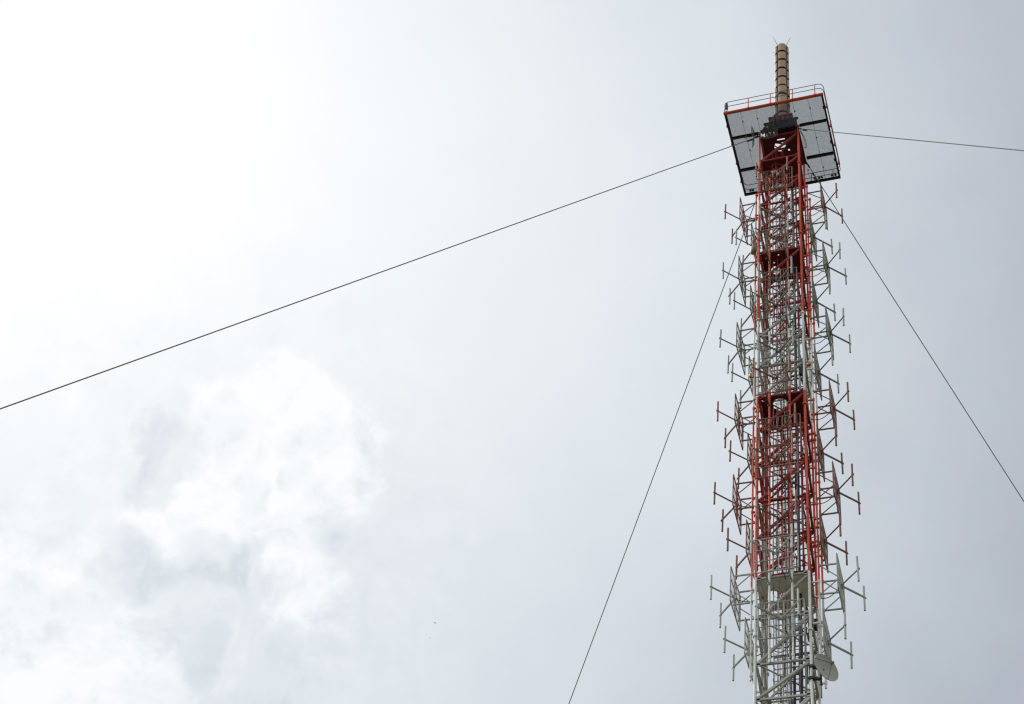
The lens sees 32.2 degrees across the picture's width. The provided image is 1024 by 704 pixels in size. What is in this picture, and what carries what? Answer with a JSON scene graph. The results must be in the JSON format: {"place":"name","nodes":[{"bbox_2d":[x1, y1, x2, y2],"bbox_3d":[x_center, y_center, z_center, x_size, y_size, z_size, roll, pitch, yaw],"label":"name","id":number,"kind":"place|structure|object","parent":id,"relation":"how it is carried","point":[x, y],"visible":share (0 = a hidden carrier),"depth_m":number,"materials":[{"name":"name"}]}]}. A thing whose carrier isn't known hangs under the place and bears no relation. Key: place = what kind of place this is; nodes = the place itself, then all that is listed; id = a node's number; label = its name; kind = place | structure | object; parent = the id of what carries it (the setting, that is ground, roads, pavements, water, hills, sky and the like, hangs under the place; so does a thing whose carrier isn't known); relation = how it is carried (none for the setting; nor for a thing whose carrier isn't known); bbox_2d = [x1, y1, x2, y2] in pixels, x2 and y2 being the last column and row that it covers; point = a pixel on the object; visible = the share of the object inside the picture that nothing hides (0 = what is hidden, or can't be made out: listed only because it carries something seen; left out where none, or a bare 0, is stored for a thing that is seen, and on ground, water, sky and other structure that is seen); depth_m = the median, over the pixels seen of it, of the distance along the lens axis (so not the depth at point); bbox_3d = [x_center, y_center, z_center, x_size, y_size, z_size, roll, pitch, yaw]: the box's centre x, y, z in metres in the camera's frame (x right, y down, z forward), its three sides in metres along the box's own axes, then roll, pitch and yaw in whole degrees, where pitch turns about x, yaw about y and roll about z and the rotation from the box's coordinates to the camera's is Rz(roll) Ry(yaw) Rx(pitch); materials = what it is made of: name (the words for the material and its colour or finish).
{"place":"outdoors","nodes":[
{"label":"outdoors","id":0,"kind":"place"},
{"bbox_2d":[0,0,1023,703],"label":"sky","id":1,"kind":"structure","parent":0,"point":[285,505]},
{"label":"ground","id":2,"kind":"structure","parent":0,"visible":0},
{"bbox_2d":[0,135,759,409],"bbox_3d":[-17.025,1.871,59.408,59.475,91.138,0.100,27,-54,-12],"label":"guy wire","id":3,"kind":"object","parent":2,"relation":"attached to","point":[749,140],"visible":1,"depth_m":72.60,"materials":[{"name":"metal"}]},
{"bbox_2d":[569,184,761,703],"bbox_3d":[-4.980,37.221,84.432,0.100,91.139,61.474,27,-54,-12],"label":"guy wire","id":4,"kind":"object","parent":2,"relation":"on","point":[658,463],"visible":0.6,"depth_m":96.27,"materials":[{"name":"metal"}]},
{"bbox_2d":[749,125,826,703],"bbox_3d":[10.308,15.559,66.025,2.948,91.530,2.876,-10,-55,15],"label":"lattice tower","id":5,"kind":"structure","parent":2,"relation":"on","point":[803,582],"depth_m":80.75,"materials":[{"name":"red metal"}]},
{"bbox_2d":[709,566,763,630],"bbox_3d":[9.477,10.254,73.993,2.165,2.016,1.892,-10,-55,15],"label":"panel antenna","id":6,"kind":"object","parent":5,"relation":"attached to","point":[735,600],"visible":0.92,"depth_m":73.95,"materials":[{"name":"white paint"}]},
{"bbox_2d":[713,474,764,534],"bbox_3d":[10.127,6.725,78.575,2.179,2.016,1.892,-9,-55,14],"label":"panel antenna","id":7,"kind":"object","parent":5,"relation":"attached to","point":[736,508],"visible":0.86,"depth_m":78.50,"materials":[{"name":"brown paint"}]},
{"bbox_2d":[716,394,764,450],"bbox_3d":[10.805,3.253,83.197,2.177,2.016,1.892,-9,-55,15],"label":"panel antenna","id":8,"kind":"object","parent":5,"relation":"attached to","point":[738,425],"visible":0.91,"depth_m":83.11,"materials":[{"name":"brown paint"}]},
{"bbox_2d":[722,256,759,305],"bbox_3d":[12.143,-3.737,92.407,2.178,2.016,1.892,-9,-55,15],"label":"panel antenna","id":9,"kind":"object","parent":5,"relation":"attached to","point":[742,282],"visible":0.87,"depth_m":92.40,"materials":[{"name":"grey paint"}]},
{"bbox_2d":[719,322,764,374],"bbox_3d":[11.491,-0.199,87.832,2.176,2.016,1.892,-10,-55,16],"label":"panel antenna","id":10,"kind":"object","parent":5,"relation":"attached to","point":[741,349],"visible":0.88,"depth_m":87.81,"materials":[{"name":"grey paint"}]},
{"bbox_2d":[723,617,763,681],"bbox_3d":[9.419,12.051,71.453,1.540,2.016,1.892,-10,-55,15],"label":"panel antenna","id":11,"kind":"object","parent":5,"relation":"attached to","point":[748,653],"visible":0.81,"depth_m":71.31,"materials":[{"name":"white paint"}]},
{"bbox_2d":[728,433,758,488],"bbox_3d":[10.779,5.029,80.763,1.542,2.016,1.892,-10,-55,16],"label":"panel antenna","id":12,"kind":"object","parent":5,"relation":"attached to","point":[749,444],"visible":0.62,"depth_m":80.60,"materials":[{"name":"brown paint"}]},
{"bbox_2d":[724,197,765,244],"bbox_3d":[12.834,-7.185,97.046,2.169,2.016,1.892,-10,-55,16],"label":"panel antenna","id":13,"kind":"object","parent":5,"relation":"attached to","point":[743,216],"visible":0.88,"depth_m":97.02,"materials":[{"name":"brown paint"}]},
{"bbox_2d":[726,519,763,579],"bbox_3d":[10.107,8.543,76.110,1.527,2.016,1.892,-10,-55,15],"label":"panel antenna","id":14,"kind":"object","parent":5,"relation":"attached to","point":[747,548],"visible":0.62,"depth_m":75.94,"materials":[{"name":"brown paint"}]},
{"bbox_2d":[733,285,761,335],"bbox_3d":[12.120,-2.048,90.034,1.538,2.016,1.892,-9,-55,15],"label":"panel antenna","id":15,"kind":"object","parent":5,"relation":"attached to","point":[752,309],"visible":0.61,"depth_m":89.80,"materials":[{"name":"grey paint"}]},
{"bbox_2d":[731,356,764,408],"bbox_3d":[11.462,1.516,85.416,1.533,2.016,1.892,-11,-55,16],"label":"panel antenna","id":16,"kind":"object","parent":5,"relation":"attached to","point":[750,381],"visible":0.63,"depth_m":85.23,"materials":[{"name":"grey paint"}]},
{"bbox_2d":[735,223,765,268],"bbox_3d":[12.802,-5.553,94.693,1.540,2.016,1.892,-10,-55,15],"label":"panel antenna","id":17,"kind":"object","parent":5,"relation":"attached to","point":[752,241],"visible":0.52,"depth_m":94.55,"materials":[{"name":"grey paint"}]},
{"bbox_2d":[750,245,756,254],"bbox_3d":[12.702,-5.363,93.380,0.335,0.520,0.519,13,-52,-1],"label":"drum dish","id":18,"kind":"object","parent":5,"relation":"attached to","point":[753,248],"visible":0.99,"depth_m":93.18,"materials":[{"name":"metal"}]},
{"bbox_2d":[760,126,776,138],"bbox_3d":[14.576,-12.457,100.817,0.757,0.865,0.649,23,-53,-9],"label":"grid antenna","id":19,"kind":"object","parent":5,"relation":"attached to","point":[770,135],"visible":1,"depth_m":100.88,"materials":[{"name":"metal"}]},
{"bbox_2d":[751,351,795,406],"bbox_3d":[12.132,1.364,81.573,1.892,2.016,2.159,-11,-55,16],"label":"panel antenna","id":20,"kind":"object","parent":5,"relation":"attached to","point":[789,362],"visible":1,"depth_m":81.31,"materials":[{"name":"grey paint"}]},
{"bbox_2d":[749,523,798,584],"bbox_3d":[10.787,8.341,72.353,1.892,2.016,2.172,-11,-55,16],"label":"panel antenna","id":21,"kind":"object","parent":5,"relation":"attached to","point":[764,547],"visible":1,"depth_m":72.11,"materials":[{"name":"white paint"}]},
{"bbox_2d":[754,214,793,263],"bbox_3d":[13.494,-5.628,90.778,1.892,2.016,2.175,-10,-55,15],"label":"panel antenna","id":22,"kind":"object","parent":5,"relation":"attached to","point":[772,237],"visible":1,"depth_m":90.50,"materials":[{"name":"grey paint"}]},
{"bbox_2d":[755,156,792,202],"bbox_3d":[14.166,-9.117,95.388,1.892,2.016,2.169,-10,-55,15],"label":"panel antenna","id":23,"kind":"object","parent":5,"relation":"attached to","point":[775,179],"visible":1,"depth_m":95.12,"materials":[{"name":"brown paint"}]},
{"bbox_2d":[754,279,794,330],"bbox_3d":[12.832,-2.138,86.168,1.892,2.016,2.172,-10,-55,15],"label":"panel antenna","id":24,"kind":"object","parent":5,"relation":"attached to","point":[787,305],"visible":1,"depth_m":85.93,"materials":[{"name":"grey paint"}]},
{"bbox_2d":[752,432,798,490],"bbox_3d":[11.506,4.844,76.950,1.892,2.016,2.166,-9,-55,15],"label":"panel antenna","id":25,"kind":"object","parent":5,"relation":"attached to","point":[777,459],"visible":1,"depth_m":76.69,"materials":[{"name":"brown paint"}]},
{"bbox_2d":[757,256,796,295],"bbox_3d":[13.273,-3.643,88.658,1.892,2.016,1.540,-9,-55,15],"label":"panel antenna","id":26,"kind":"object","parent":5,"relation":"attached to","point":[771,277],"visible":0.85,"depth_m":88.59,"materials":[{"name":"grey paint"}]},
{"bbox_2d":[758,194,795,230],"bbox_3d":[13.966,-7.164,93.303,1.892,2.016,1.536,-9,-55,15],"label":"panel antenna","id":27,"kind":"object","parent":5,"relation":"attached to","point":[790,205],"visible":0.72,"depth_m":93.26,"materials":[{"name":"grey paint"}]},
{"bbox_2d":[756,326,798,367],"bbox_3d":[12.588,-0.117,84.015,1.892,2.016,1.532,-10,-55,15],"label":"panel antenna","id":28,"kind":"object","parent":5,"relation":"attached to","point":[774,349],"visible":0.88,"depth_m":83.95,"materials":[{"name":"grey paint"}]},
{"bbox_2d":[756,403,800,447],"bbox_3d":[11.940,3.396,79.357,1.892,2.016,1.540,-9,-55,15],"label":"panel antenna","id":29,"kind":"object","parent":5,"relation":"attached to","point":[794,414],"visible":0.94,"depth_m":79.25,"materials":[{"name":"brown paint"}]},
{"bbox_2d":[755,490,802,537],"bbox_3d":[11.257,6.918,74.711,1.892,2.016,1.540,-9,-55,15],"label":"panel antenna","id":30,"kind":"object","parent":5,"relation":"attached to","point":[757,507],"visible":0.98,"depth_m":74.58,"materials":[{"name":"brown paint"}]},
{"bbox_2d":[754,588,805,639],"bbox_3d":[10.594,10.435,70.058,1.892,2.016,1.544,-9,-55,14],"label":"panel antenna","id":31,"kind":"object","parent":5,"relation":"attached to","point":[784,613],"visible":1,"depth_m":69.97,"materials":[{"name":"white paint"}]},
{"bbox_2d":[762,37,797,150],"bbox_3d":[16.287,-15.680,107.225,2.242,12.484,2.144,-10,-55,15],"label":"top mast","id":32,"kind":"object","parent":5,"relation":"on","point":[781,66],"visible":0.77,"depth_m":107.08,"materials":[{"name":"beige metal"}]},
{"bbox_2d":[772,148,790,703],"bbox_3d":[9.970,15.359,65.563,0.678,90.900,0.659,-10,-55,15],"label":"caged ladder","id":33,"kind":"object","parent":5,"relation":"attached to","point":[783,341],"visible":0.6,"depth_m":78.69,"materials":[{"name":"metal"}]},
{"bbox_2d":[770,621,807,652],"bbox_3d":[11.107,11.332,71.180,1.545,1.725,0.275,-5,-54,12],"label":"slack cable","id":34,"kind":"object","parent":33,"relation":"attached to","point":[794,639],"visible":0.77,"depth_m":70.81,"materials":[{"name":"black rubber"}]},
{"bbox_2d":[723,84,840,195],"bbox_3d":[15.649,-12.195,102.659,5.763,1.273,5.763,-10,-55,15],"label":"service platform","id":35,"kind":"structure","parent":5,"relation":"attached to","point":[818,155],"depth_m":101.90,"materials":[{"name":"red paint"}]},
{"bbox_2d":[745,126,757,147],"bbox_3d":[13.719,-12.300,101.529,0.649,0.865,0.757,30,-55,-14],"label":"grid antenna","id":36,"kind":"object","parent":35,"relation":"attached to","point":[752,132],"visible":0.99,"depth_m":101.49,"materials":[{"name":"metal"}]},
{"bbox_2d":[781,166,799,701],"bbox_3d":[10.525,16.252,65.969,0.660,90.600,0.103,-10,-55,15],"label":"cable tray","id":37,"kind":"object","parent":5,"relation":"attached to","point":[789,487],"visible":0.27,"depth_m":78.46,"materials":[{"name":"metal"}]},
{"bbox_2d":[772,316,810,354],"bbox_3d":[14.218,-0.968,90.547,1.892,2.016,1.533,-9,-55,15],"label":"panel antenna","id":38,"kind":"object","parent":5,"relation":"attached to","point":[791,330],"visible":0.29,"depth_m":90.72,"materials":[{"name":"metal"}]},
{"bbox_2d":[772,465,811,507],"bbox_3d":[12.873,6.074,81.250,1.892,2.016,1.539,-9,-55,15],"label":"panel antenna","id":39,"kind":"object","parent":5,"relation":"attached to","point":[783,488],"visible":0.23,"depth_m":81.45,"materials":[{"name":"metal"}]},
{"bbox_2d":[774,289,809,330],"bbox_3d":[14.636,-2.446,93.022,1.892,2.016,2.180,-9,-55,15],"label":"panel antenna","id":40,"kind":"object","parent":5,"relation":"attached to","point":[790,308],"visible":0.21,"depth_m":93.12,"materials":[{"name":"metal"}]},
{"bbox_2d":[774,351,811,399],"bbox_3d":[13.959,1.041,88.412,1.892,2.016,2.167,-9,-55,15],"label":"panel antenna","id":41,"kind":"object","parent":5,"relation":"attached to","point":[793,375],"visible":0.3,"depth_m":88.35,"materials":[{"name":"metal"}]},
{"bbox_2d":[775,227,810,263],"bbox_3d":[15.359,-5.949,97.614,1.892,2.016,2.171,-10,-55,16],"label":"panel antenna","id":42,"kind":"object","parent":5,"relation":"attached to","point":[798,244],"visible":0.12,"depth_m":97.91,"materials":[{"name":"metal"}]},
{"bbox_2d":[792,637,795,703],"bbox_3d":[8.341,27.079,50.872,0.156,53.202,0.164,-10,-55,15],"label":"coaxial cable","id":43,"kind":"object","parent":5,"relation":"attached to","point":[794,681],"visible":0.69,"depth_m":69.59,"materials":[{"name":"black rubber"}]},
{"bbox_2d":[772,554,817,597],"bbox_3d":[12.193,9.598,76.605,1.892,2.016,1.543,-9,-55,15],"label":"panel antenna","id":44,"kind":"object","parent":5,"relation":"attached to","point":[796,568],"visible":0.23,"depth_m":76.87,"materials":[{"name":"metal"}]},
{"bbox_2d":[775,430,817,473],"bbox_3d":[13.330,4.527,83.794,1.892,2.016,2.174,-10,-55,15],"label":"panel antenna","id":45,"kind":"object","parent":5,"relation":"attached to","point":[803,448],"visible":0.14,"depth_m":83.87,"materials":[{"name":"metal"}]},
{"bbox_2d":[791,188,803,702],"bbox_3d":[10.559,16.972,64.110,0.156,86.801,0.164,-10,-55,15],"label":"coaxial cable","id":46,"kind":"object","parent":5,"relation":"attached to","point":[798,530],"visible":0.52,"depth_m":78.73,"materials":[{"name":"black rubber"}]},
{"bbox_2d":[776,506,819,554],"bbox_3d":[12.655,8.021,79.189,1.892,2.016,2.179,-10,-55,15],"label":"panel antenna","id":47,"kind":"object","parent":5,"relation":"attached to","point":[796,535],"visible":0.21,"depth_m":79.32,"materials":[{"name":"metal"}]},
{"bbox_2d":[774,653,822,702],"bbox_3d":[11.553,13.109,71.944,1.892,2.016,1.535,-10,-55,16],"label":"panel antenna","id":48,"kind":"object","parent":5,"relation":"attached to","point":[808,682],"visible":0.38,"depth_m":71.95,"materials":[{"name":"metal"}]},
{"bbox_2d":[775,607,822,653],"bbox_3d":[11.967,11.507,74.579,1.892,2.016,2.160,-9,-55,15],"label":"panel antenna","id":49,"kind":"object","parent":5,"relation":"attached to","point":[807,634],"visible":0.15,"depth_m":74.66,"materials":[{"name":"metal"}]},
{"bbox_2d":[799,367,802,375],"bbox_3d":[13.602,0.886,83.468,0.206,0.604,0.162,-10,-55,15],"label":"junction box","id":50,"kind":"object","parent":5,"relation":"attached to","point":[800,371],"visible":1,"depth_m":83.33,"materials":[{"name":"black metal"}]},
{"bbox_2d":[813,618,817,630],"bbox_3d":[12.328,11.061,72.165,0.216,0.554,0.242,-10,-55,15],"label":"junction box","id":51,"kind":"object","parent":5,"relation":"attached to","point":[815,626],"visible":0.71,"depth_m":71.98,"materials":[{"name":"black metal"}]},
{"bbox_2d":[803,212,832,260],"bbox_3d":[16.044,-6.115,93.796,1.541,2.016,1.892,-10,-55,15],"label":"panel antenna","id":52,"kind":"object","parent":5,"relation":"attached to","point":[812,236],"visible":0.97,"depth_m":93.70,"materials":[{"name":"grey paint"}]},
{"bbox_2d":[805,275,835,327],"bbox_3d":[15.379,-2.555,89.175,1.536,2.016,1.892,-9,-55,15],"label":"panel antenna","id":53,"kind":"object","parent":5,"relation":"attached to","point":[816,303],"visible":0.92,"depth_m":89.06,"materials":[{"name":"grey paint"}]},
{"bbox_2d":[808,654,837,685],"bbox_3d":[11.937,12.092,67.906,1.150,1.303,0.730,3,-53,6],"label":"microwave dish","id":54,"kind":"object","parent":5,"relation":"attached to","point":[825,666],"visible":1,"depth_m":68.04,"materials":[{"name":"paint"}]},
{"bbox_2d":[804,182,842,229],"bbox_3d":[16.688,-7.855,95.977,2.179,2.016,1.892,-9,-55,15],"label":"panel antenna","id":55,"kind":"object","parent":5,"relation":"attached to","point":[823,206],"visible":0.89,"depth_m":95.84,"materials":[{"name":"brown paint"}]},
{"bbox_2d":[807,345,839,400],"bbox_3d":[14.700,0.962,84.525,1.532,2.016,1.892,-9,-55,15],"label":"panel antenna","id":56,"kind":"object","parent":5,"relation":"attached to","point":[817,373],"visible":0.97,"depth_m":84.44,"materials":[{"name":"grey paint"}]},
{"bbox_2d":[804,241,846,290],"bbox_3d":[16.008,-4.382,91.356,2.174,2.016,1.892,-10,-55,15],"label":"panel antenna","id":57,"kind":"object","parent":5,"relation":"attached to","point":[826,267],"visible":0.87,"depth_m":91.20,"materials":[{"name":"grey paint"}]},
{"bbox_2d":[809,422,843,481],"bbox_3d":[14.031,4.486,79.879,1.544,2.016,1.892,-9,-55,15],"label":"panel antenna","id":58,"kind":"object","parent":5,"relation":"attached to","point":[820,453],"visible":0.95,"depth_m":79.79,"materials":[{"name":"brown paint"}]},
{"bbox_2d":[807,306,850,359],"bbox_3d":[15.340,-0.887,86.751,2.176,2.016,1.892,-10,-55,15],"label":"panel antenna","id":59,"kind":"object","parent":5,"relation":"attached to","point":[829,334],"visible":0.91,"depth_m":86.60,"materials":[{"name":"grey paint"}]},
{"bbox_2d":[812,509,848,572],"bbox_3d":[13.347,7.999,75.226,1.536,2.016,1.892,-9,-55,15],"label":"panel antenna","id":60,"kind":"object","parent":5,"relation":"attached to","point":[824,543],"visible":0.97,"depth_m":75.14,"materials":[{"name":"brown paint"}]},
{"bbox_2d":[808,380,854,436],"bbox_3d":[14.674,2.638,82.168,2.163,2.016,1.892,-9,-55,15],"label":"panel antenna","id":61,"kind":"object","parent":5,"relation":"attached to","point":[833,409],"visible":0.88,"depth_m":82.03,"materials":[{"name":"brown paint"}]},
{"bbox_2d":[814,608,853,668],"bbox_3d":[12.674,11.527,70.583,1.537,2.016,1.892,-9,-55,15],"label":"panel antenna","id":62,"kind":"object","parent":5,"relation":"attached to","point":[827,643],"visible":0.88,"depth_m":70.51,"materials":[{"name":"white paint"}]},
{"bbox_2d":[809,461,860,521],"bbox_3d":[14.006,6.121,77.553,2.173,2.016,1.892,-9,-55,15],"label":"panel antenna","id":63,"kind":"object","parent":5,"relation":"attached to","point":[835,486],"visible":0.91,"depth_m":77.40,"materials":[{"name":"brown paint"}]},
{"bbox_2d":[811,553,865,613],"bbox_3d":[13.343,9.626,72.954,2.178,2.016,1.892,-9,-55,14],"label":"panel antenna","id":64,"kind":"object","parent":5,"relation":"attached to","point":[841,588],"visible":0.89,"depth_m":72.79,"materials":[{"name":"white paint"}]},
{"bbox_2d":[798,128,1023,150],"bbox_3d":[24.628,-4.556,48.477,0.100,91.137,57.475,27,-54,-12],"label":"guy wire","id":65,"kind":"object","parent":2,"relation":"attached to","point":[912,139],"visible":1,"depth_m":83.73,"materials":[{"name":"metal"}]},
{"bbox_2d":[807,163,1023,501],"bbox_3d":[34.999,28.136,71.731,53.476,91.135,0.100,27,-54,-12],"label":"guy wire","id":66,"kind":"object","parent":2,"relation":"on","point":[918,337],"visible":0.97,"depth_m":94.18,"materials":[{"name":"metal"}]}
]}

